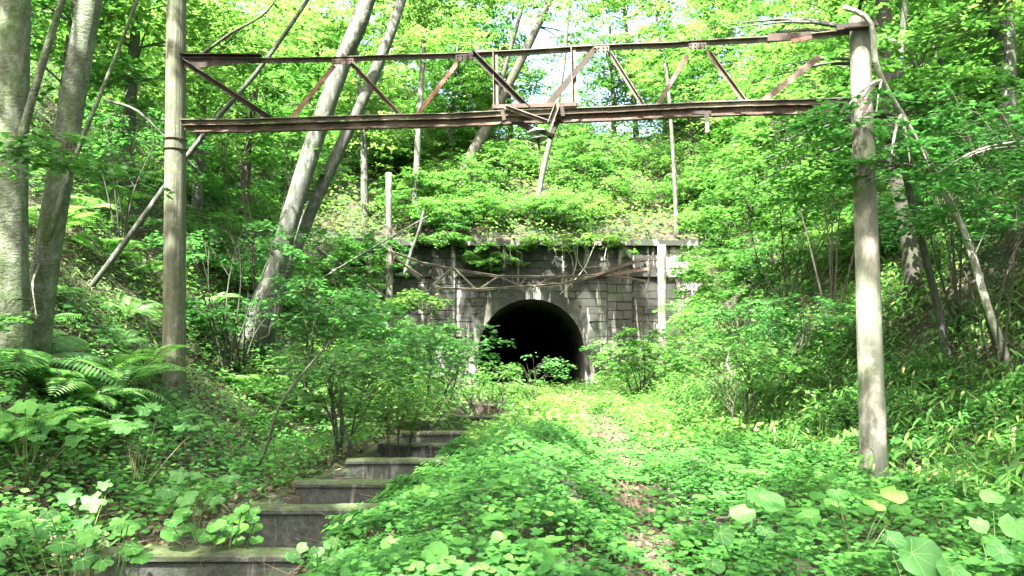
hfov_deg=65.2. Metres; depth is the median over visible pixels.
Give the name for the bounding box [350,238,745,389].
tunnel portal
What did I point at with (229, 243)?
fern
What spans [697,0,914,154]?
tree
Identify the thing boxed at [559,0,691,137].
tree
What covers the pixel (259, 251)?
shrub
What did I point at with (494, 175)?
shrub
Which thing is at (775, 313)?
shrub
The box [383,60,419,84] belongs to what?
shrub
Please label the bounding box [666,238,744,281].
shrub
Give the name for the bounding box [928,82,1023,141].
shrub
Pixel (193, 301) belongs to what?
shrub
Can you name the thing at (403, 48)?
tree
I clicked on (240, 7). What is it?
tree
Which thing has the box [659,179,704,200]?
shrub
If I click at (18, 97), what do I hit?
tree
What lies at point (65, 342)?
fern
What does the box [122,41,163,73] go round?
shrub
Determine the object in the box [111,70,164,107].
shrub
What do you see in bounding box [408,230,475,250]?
shrub
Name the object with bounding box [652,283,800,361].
shrub
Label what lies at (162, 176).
shrub
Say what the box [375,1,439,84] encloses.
tree
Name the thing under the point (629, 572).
path
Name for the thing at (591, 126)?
shrub
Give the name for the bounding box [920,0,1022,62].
tree
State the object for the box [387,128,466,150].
shrub
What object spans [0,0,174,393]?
tree
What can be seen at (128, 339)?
fern
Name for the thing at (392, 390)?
shrub
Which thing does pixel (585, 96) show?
tree
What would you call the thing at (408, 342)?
shrub
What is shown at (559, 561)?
butterbur
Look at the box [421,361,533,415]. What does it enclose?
shrub
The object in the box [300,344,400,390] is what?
shrub
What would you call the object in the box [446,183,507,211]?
shrub
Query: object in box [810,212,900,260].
shrub
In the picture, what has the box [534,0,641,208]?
tree
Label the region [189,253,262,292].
shrub
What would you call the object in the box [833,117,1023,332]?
shrub
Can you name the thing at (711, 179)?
shrub
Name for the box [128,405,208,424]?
fern
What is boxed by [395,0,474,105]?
tree
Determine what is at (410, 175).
shrub
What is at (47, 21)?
shrub
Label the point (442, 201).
shrub
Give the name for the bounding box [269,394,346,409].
fern
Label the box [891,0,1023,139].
tree
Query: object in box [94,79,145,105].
shrub
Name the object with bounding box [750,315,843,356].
shrub
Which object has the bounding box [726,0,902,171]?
tree
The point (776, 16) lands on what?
tree
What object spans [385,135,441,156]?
shrub
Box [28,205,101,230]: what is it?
fern
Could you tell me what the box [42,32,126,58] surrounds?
shrub
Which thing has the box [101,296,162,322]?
fern
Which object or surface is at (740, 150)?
shrub
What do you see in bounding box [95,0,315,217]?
tree
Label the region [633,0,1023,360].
tree
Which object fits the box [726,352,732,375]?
fallen branch
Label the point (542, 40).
sky
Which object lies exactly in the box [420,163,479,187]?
shrub
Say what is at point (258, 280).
shrub
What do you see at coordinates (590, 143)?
shrub
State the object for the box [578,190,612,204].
shrub
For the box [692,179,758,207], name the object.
shrub
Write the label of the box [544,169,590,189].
shrub
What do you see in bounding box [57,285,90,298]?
fern
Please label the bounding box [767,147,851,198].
shrub
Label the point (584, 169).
shrub
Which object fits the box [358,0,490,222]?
tree
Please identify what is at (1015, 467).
bamboo grass
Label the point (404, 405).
shrub
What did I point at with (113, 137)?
shrub
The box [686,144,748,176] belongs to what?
shrub
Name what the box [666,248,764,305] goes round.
shrub
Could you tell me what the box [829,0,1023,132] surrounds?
tree
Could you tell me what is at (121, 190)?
fern
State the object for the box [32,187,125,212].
fern
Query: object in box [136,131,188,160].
shrub
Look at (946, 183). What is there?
tree
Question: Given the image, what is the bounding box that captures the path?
[545,394,686,575]
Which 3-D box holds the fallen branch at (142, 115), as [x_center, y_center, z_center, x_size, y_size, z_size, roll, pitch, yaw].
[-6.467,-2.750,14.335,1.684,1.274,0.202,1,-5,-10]
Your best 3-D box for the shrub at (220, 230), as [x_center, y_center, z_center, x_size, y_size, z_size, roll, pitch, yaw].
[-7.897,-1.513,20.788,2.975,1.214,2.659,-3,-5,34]
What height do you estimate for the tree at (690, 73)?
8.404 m
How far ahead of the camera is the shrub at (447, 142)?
41.10 m
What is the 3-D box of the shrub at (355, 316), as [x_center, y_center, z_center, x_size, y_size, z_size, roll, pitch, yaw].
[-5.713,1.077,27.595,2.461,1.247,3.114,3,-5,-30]
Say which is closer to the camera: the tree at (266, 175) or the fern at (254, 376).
the fern at (254, 376)
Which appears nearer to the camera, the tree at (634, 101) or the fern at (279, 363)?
the fern at (279, 363)
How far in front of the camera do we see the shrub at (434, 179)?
36.78 m
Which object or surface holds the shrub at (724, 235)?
on the ground at (994, 262)
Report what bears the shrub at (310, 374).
on the ground at (994, 262)
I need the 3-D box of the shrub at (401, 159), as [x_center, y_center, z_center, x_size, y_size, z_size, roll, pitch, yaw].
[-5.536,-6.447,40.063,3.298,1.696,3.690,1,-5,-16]
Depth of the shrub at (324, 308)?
24.16 m
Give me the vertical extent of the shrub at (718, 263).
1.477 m
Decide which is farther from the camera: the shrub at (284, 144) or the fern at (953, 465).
the shrub at (284, 144)
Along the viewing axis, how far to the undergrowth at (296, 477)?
14.71 m
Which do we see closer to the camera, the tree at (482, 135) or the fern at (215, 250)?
the fern at (215, 250)
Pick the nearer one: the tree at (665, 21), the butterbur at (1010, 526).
the butterbur at (1010, 526)
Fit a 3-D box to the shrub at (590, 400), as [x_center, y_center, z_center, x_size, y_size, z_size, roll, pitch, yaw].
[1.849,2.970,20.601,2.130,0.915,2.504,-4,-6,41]
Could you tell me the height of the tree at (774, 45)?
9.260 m
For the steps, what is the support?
on the ground at (994, 262)
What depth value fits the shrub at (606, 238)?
32.93 m
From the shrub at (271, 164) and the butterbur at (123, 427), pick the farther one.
the shrub at (271, 164)
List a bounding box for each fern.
[0,332,129,393]
[0,361,118,387]
[0,406,110,443]
[6,416,141,434]
[19,377,177,410]
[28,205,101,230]
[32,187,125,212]
[54,313,86,319]
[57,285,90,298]
[70,234,152,263]
[76,353,164,377]
[78,363,195,387]
[82,184,153,209]
[95,328,152,348]
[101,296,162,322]
[114,344,189,365]
[123,215,163,226]
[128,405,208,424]
[136,260,162,274]
[138,167,163,179]
[186,183,218,202]
[186,248,234,263]
[188,325,218,337]
[199,292,242,306]
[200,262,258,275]
[208,241,237,247]
[212,373,303,397]
[229,305,248,313]
[232,410,303,424]
[247,355,299,370]
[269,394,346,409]
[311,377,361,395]
[314,417,362,431]
[790,358,828,371]
[900,461,988,481]
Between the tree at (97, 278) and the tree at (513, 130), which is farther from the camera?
the tree at (513, 130)
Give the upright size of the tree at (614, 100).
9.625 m
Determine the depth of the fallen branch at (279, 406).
9.72 m
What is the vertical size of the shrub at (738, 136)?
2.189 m
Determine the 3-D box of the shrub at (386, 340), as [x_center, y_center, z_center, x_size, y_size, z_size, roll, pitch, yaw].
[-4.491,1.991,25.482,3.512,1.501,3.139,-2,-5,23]
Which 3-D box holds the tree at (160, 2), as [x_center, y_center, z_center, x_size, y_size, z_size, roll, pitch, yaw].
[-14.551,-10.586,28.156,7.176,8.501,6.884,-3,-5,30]
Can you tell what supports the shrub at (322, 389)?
on the ground at (994, 262)
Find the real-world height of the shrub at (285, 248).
3.081 m
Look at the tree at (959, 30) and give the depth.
23.76 m
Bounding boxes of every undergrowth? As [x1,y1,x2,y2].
[0,1,1023,575]
[105,5,928,240]
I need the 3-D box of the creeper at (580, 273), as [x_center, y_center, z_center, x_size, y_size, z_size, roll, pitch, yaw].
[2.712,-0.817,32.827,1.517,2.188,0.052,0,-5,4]
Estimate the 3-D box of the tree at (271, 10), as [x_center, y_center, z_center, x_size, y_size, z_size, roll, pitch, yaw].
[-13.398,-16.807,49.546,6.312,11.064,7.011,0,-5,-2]
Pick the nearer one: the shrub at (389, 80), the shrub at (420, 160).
the shrub at (420, 160)
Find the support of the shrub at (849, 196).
on the ground at (994, 262)
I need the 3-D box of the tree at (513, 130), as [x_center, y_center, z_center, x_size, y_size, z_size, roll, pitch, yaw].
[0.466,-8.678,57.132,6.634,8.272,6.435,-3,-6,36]
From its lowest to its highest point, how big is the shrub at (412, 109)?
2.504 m
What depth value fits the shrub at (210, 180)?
26.36 m
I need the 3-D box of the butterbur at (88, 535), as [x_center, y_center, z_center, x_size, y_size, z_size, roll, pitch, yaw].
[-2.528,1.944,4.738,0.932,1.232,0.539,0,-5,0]
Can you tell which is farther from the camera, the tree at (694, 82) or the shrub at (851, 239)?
the tree at (694, 82)
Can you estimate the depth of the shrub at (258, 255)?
20.52 m
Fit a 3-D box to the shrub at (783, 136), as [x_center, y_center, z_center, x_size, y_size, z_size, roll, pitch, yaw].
[6.571,-1.565,17.231,3.860,5.303,3.556,2,-5,-28]
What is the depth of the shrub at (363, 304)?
15.06 m
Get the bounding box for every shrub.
[34,1,68,30]
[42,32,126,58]
[51,134,137,168]
[78,102,214,264]
[85,88,123,120]
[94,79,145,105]
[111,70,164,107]
[121,72,161,103]
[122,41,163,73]
[135,153,202,191]
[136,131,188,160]
[140,219,308,373]
[186,137,220,161]
[186,169,229,196]
[186,170,233,206]
[186,208,266,254]
[186,292,308,373]
[187,108,355,300]
[187,132,242,169]
[187,203,234,227]
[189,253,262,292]
[190,140,257,177]
[190,171,284,221]
[196,270,406,411]
[217,247,298,286]
[219,263,311,305]
[222,237,324,293]
[227,173,284,205]
[230,255,317,295]
[234,191,281,217]
[235,340,448,460]
[255,133,302,149]
[255,200,283,220]
[255,214,340,250]
[282,283,356,328]
[286,132,334,151]
[291,103,347,120]
[291,290,356,327]
[292,338,370,371]
[293,236,410,340]
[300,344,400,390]
[304,231,349,257]
[304,272,385,314]
[318,146,382,171]
[319,316,478,378]
[324,277,357,300]
[324,318,514,430]
[328,302,378,331]
[331,355,445,407]
[333,231,417,265]
[334,329,418,360]
[343,387,456,457]
[345,91,406,114]
[345,367,442,408]
[347,74,400,87]
[347,313,406,329]
[347,316,399,346]
[354,140,413,170]
[366,136,431,170]
[368,139,439,170]
[369,188,437,221]
[370,142,432,172]
[370,166,450,205]
[374,288,453,380]
[382,175,430,196]
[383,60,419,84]
[384,177,442,198]
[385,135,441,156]
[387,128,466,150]
[390,109,484,152]
[393,197,473,232]
[395,153,445,169]
[397,92,466,132]
[400,134,464,165]
[406,196,491,232]
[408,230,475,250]
[411,159,458,178]
[415,417,494,433]
[416,213,470,232]
[419,190,473,215]
[419,191,458,210]
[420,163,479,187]
[420,169,490,204]
[421,146,466,168]
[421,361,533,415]
[423,159,471,180]
[436,191,516,224]
[437,164,518,198]
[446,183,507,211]
[451,150,529,185]
[456,230,529,271]
[463,188,541,223]
[473,139,543,171]
[488,152,533,169]
[493,145,553,172]
[499,352,576,397]
[507,194,559,215]
[516,231,595,251]
[517,192,585,223]
[520,154,579,177]
[528,123,592,153]
[529,192,604,229]
[532,386,626,415]
[540,123,593,137]
[542,126,638,172]
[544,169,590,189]
[544,181,607,208]
[547,151,626,187]
[552,172,587,187]
[554,122,612,140]
[554,152,598,168]
[559,134,609,152]
[565,194,631,216]
[577,138,635,161]
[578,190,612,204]
[579,168,658,203]
[579,327,700,400]
[580,229,633,249]
[582,161,610,172]
[610,232,640,254]
[621,147,668,168]
[626,138,680,160]
[635,179,693,204]
[638,155,689,175]
[651,336,852,440]
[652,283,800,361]
[655,101,687,129]
[655,167,724,204]
[656,134,727,165]
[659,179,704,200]
[661,282,883,396]
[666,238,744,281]
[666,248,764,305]
[669,168,751,208]
[669,211,717,229]
[670,207,717,226]
[675,205,743,238]
[677,253,731,287]
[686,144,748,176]
[687,135,742,155]
[687,256,746,282]
[689,198,741,213]
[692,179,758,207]
[694,121,739,147]
[694,206,768,248]
[697,161,852,310]
[698,227,806,297]
[707,118,777,156]
[708,116,793,150]
[716,138,775,169]
[724,82,924,330]
[726,233,824,280]
[733,191,811,237]
[738,214,779,233]
[748,219,834,258]
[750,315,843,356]
[761,143,885,223]
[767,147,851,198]
[798,206,938,260]
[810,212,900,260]
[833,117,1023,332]
[876,109,1017,186]
[878,205,938,239]
[879,197,1023,379]
[902,88,980,128]
[911,14,1018,68]
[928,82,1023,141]
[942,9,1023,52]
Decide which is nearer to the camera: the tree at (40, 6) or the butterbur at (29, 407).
the butterbur at (29, 407)
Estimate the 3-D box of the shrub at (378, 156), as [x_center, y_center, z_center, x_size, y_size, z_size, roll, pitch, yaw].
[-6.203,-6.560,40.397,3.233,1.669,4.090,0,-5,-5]
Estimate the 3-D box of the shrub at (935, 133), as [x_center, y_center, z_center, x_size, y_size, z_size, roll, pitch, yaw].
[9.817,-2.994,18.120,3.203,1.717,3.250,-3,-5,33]
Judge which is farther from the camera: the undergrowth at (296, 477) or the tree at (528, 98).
the tree at (528, 98)
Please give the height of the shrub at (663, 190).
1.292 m
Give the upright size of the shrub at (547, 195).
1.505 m
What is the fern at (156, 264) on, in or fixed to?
on the ground at (994, 262)
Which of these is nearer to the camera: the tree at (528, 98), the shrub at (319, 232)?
the shrub at (319, 232)
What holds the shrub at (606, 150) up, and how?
on the ground at (994, 262)
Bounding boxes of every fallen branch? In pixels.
[103,99,199,171]
[201,0,276,52]
[253,340,332,471]
[315,247,414,310]
[323,344,352,447]
[403,209,424,273]
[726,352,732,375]
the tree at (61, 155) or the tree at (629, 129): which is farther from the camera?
the tree at (629, 129)
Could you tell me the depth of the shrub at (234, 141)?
32.13 m
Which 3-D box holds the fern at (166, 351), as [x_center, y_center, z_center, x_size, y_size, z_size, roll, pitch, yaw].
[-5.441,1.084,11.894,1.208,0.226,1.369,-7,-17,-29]
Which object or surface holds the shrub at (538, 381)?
on the ground at (994, 262)
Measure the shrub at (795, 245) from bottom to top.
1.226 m
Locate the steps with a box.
[70,406,509,575]
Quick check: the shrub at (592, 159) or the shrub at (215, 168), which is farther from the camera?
the shrub at (592, 159)
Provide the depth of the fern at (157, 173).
21.25 m
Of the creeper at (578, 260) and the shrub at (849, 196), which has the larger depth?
the creeper at (578, 260)
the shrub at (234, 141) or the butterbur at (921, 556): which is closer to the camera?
the butterbur at (921, 556)
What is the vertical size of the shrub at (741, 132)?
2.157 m
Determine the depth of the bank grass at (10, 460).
11.94 m
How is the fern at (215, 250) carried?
on the ground at (994, 262)
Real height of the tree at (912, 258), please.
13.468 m
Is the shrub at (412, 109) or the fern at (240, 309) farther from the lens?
the shrub at (412, 109)
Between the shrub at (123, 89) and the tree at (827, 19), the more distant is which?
the tree at (827, 19)
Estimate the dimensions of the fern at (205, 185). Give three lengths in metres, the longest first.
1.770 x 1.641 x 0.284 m
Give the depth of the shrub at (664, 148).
40.72 m
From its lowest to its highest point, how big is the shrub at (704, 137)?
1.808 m
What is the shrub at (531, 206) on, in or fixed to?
on the ground at (994, 262)
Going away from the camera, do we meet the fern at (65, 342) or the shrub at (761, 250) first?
the fern at (65, 342)
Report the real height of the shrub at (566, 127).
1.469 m
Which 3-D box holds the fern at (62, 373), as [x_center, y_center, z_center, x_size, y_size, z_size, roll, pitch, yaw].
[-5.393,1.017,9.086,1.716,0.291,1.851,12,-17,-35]
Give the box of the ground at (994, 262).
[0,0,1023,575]
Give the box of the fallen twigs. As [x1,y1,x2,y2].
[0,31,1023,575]
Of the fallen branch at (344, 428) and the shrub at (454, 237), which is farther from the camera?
the shrub at (454, 237)
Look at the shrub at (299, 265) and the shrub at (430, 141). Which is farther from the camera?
the shrub at (430, 141)
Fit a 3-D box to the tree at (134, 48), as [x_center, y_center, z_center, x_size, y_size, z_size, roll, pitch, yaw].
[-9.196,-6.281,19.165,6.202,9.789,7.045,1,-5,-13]
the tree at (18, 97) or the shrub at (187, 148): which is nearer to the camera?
the tree at (18, 97)
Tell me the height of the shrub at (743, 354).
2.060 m
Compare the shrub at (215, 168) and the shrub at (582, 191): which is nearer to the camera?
the shrub at (215, 168)
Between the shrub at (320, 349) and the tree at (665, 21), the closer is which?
the shrub at (320, 349)
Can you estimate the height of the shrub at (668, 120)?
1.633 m
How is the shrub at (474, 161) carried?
on the ground at (994, 262)
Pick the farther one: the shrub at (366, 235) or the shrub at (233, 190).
the shrub at (366, 235)
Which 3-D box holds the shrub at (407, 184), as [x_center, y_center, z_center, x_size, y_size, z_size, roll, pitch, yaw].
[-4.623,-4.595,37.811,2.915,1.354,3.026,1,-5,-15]
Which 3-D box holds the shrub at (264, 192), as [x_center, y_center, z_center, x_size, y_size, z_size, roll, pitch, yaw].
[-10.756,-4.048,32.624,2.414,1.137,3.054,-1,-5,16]
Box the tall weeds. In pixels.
[235,262,978,454]
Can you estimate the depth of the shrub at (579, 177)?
38.34 m
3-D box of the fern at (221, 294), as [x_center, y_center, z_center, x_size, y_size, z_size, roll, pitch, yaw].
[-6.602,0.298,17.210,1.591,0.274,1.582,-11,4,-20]
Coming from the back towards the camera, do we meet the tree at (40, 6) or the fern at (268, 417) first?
the tree at (40, 6)
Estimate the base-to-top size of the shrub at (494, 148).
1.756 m
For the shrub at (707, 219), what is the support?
on the ground at (994, 262)
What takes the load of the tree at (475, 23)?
on the ground at (994, 262)
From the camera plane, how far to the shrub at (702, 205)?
36.19 m
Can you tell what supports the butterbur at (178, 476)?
on the ground at (994, 262)
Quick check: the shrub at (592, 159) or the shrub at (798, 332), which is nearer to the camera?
the shrub at (798, 332)
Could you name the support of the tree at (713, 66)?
on the ground at (994, 262)
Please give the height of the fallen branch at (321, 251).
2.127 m
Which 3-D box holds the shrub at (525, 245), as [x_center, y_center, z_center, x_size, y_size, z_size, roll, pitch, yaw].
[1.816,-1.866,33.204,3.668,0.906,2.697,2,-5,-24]
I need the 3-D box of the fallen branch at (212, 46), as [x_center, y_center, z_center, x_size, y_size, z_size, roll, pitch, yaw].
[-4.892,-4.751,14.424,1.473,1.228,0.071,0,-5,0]
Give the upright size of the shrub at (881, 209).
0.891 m
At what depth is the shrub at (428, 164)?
39.07 m
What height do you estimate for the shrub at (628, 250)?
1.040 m
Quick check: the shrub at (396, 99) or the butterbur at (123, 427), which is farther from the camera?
the shrub at (396, 99)
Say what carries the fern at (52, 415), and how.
on the ground at (994, 262)
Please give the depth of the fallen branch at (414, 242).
29.18 m
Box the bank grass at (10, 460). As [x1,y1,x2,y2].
[0,222,360,568]
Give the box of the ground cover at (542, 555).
[0,285,1023,575]
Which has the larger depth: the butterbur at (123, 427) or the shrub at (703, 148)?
the shrub at (703, 148)
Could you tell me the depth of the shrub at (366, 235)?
32.62 m
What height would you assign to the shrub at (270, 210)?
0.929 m
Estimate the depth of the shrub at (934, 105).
21.13 m
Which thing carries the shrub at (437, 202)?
on the ground at (994, 262)
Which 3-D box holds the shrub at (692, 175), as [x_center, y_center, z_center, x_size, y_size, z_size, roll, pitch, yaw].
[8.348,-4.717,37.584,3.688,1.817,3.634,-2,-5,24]
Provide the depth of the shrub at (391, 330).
22.40 m
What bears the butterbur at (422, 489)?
on the ground at (994, 262)
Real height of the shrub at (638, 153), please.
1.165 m
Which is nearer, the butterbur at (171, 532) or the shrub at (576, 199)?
the butterbur at (171, 532)
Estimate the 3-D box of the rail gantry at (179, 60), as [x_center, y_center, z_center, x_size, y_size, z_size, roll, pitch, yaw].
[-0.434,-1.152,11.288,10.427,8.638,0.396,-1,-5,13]
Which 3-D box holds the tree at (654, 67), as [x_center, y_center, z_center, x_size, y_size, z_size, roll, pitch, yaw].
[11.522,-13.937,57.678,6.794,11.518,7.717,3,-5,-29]
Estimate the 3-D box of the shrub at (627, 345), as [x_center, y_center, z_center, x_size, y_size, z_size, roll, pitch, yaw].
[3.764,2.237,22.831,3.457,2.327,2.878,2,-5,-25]
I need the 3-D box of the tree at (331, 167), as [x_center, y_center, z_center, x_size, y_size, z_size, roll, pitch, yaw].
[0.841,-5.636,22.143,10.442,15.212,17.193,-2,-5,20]
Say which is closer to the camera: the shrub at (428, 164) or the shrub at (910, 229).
the shrub at (910, 229)
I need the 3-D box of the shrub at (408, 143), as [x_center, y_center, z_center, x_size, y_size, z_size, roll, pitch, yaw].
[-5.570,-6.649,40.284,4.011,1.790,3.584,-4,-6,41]
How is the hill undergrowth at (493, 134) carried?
on the ground at (994, 262)
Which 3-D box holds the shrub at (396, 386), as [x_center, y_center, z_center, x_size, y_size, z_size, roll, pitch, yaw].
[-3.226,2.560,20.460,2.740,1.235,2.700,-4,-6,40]
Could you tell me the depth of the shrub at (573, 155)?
39.83 m
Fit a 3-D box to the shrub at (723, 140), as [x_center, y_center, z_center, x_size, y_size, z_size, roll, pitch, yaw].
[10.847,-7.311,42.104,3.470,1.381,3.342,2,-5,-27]
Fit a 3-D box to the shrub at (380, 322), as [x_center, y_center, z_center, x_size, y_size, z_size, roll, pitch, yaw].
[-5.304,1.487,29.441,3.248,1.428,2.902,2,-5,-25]
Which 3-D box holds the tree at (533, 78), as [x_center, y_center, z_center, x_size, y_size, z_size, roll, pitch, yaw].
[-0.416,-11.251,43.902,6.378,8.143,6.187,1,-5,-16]
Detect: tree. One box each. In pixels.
[0,0,65,402]
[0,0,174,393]
[30,0,223,142]
[30,0,237,193]
[31,1,54,43]
[40,0,225,66]
[86,0,309,291]
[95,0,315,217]
[109,0,255,106]
[121,0,355,219]
[156,0,269,109]
[212,63,340,208]
[234,0,314,84]
[236,0,500,360]
[263,0,407,167]
[266,0,611,354]
[277,0,434,221]
[324,0,430,112]
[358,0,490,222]
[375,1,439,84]
[381,35,505,165]
[391,0,451,88]
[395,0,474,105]
[401,0,541,128]
[433,0,605,185]
[447,43,546,136]
[449,10,560,137]
[496,125,532,136]
[514,81,603,137]
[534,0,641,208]
[546,16,679,137]
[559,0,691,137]
[600,102,661,137]
[606,0,1023,302]
[609,0,721,238]
[616,0,723,129]
[620,22,767,151]
[626,16,699,133]
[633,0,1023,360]
[640,53,730,120]
[658,0,802,173]
[677,0,758,94]
[683,54,803,203]
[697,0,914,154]
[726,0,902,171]
[739,0,827,58]
[743,0,828,115]
[777,0,986,103]
[785,5,1023,371]
[793,4,898,87]
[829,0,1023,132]
[863,0,1023,110]
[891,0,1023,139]
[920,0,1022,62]
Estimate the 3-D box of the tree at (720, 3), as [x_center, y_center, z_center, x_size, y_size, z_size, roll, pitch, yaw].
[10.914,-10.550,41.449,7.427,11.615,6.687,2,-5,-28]
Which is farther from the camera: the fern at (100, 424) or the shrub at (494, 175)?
the shrub at (494, 175)
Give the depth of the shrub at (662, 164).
39.41 m
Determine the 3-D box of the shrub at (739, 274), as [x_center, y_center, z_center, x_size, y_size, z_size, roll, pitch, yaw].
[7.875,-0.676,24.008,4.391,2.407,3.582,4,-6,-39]
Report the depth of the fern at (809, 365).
15.56 m
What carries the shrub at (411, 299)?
on the ground at (994, 262)
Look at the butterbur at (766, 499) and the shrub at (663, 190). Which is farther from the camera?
the shrub at (663, 190)
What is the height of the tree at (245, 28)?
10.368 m
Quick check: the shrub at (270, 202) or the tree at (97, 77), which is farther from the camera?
the shrub at (270, 202)
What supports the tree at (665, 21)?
on the ground at (994, 262)
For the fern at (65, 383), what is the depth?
9.21 m
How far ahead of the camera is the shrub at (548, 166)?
39.07 m
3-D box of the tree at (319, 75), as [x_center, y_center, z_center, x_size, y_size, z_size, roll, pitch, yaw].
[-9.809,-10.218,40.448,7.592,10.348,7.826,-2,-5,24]
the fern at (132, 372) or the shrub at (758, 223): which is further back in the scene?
the shrub at (758, 223)
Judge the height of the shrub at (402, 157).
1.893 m
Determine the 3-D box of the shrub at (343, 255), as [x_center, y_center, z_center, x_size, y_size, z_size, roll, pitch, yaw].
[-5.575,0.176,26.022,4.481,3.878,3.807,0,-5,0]
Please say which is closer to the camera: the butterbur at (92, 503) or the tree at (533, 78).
the butterbur at (92, 503)
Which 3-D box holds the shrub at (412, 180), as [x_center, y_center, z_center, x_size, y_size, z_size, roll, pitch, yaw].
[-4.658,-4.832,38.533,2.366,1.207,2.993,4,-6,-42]
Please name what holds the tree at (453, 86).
on the ground at (994, 262)
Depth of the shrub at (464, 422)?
16.56 m
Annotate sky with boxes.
[154,0,821,137]
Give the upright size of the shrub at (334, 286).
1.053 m
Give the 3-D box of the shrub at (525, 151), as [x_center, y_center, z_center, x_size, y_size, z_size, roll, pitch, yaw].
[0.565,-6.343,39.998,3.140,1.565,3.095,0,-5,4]
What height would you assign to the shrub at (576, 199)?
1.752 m
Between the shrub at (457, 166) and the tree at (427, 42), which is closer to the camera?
the shrub at (457, 166)
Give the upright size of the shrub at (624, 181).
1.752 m
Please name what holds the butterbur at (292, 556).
on the ground at (994, 262)
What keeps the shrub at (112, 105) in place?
on the ground at (994, 262)
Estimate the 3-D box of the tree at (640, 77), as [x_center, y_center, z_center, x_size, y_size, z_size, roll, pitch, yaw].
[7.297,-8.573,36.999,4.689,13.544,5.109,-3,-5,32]
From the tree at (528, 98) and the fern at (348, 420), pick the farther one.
the tree at (528, 98)
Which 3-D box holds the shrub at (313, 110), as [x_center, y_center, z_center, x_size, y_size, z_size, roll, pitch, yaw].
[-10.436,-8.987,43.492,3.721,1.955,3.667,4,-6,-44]
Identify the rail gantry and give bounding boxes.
[161,0,887,483]
[386,172,667,377]
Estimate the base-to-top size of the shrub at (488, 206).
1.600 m
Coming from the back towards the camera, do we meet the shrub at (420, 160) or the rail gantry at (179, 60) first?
the shrub at (420, 160)
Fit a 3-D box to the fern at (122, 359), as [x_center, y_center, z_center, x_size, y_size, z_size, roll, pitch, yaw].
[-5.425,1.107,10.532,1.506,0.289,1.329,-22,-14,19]
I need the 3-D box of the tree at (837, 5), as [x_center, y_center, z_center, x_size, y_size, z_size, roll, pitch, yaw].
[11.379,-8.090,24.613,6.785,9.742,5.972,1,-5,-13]
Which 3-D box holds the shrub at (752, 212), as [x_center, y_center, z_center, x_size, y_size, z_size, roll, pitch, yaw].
[6.852,-1.180,20.307,4.169,3.885,3.952,-1,-5,15]
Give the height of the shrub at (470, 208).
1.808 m
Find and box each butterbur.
[160,504,263,550]
[285,536,352,572]
[380,480,511,549]
[433,558,569,575]
[439,459,547,501]
[705,486,784,573]
[796,486,911,574]
[880,529,970,575]
[969,489,1023,575]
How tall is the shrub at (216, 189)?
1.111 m
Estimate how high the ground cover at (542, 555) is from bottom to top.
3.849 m
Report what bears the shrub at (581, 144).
on the ground at (994, 262)
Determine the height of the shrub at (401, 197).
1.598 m
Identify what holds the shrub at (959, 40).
on the ground at (994, 262)
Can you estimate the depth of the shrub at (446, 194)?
36.22 m
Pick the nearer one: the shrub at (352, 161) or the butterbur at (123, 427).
the butterbur at (123, 427)
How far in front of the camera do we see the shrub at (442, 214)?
34.97 m
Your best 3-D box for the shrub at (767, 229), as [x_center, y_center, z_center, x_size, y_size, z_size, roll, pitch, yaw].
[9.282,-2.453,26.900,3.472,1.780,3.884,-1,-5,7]
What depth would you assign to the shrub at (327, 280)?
29.01 m
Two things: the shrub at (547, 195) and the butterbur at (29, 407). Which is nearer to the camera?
the butterbur at (29, 407)
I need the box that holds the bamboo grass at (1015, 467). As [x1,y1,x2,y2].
[643,11,1023,535]
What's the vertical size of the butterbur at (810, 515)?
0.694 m
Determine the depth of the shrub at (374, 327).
28.05 m
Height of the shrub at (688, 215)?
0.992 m
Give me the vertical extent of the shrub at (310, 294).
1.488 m
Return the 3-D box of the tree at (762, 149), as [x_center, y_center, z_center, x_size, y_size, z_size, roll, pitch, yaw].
[10.463,-6.212,34.611,6.083,7.892,5.901,0,-5,2]
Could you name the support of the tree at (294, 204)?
on the ground at (994, 262)
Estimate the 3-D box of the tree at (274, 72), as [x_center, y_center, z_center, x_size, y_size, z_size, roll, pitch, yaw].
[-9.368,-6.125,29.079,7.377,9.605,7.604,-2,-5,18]
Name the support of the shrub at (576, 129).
on the ground at (994, 262)
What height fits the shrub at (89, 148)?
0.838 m
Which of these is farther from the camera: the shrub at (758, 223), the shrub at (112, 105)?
the shrub at (758, 223)
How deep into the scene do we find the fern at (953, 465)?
8.87 m
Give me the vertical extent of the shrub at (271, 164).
5.477 m
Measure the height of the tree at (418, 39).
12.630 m
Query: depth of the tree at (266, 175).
36.58 m
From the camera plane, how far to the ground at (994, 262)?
14.88 m
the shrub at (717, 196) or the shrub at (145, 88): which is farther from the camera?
the shrub at (717, 196)
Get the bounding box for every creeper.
[560,242,595,294]
[577,242,587,274]
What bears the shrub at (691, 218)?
on the ground at (994, 262)
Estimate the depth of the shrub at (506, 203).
35.72 m
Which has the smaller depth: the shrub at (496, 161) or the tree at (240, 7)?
the tree at (240, 7)
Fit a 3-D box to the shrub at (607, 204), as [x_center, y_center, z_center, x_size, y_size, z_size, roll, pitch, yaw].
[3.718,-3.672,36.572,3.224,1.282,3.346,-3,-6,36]
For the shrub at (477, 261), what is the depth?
32.83 m
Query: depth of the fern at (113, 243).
14.23 m
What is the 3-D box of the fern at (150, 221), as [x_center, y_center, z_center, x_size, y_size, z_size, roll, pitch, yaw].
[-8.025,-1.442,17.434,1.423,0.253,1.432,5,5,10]

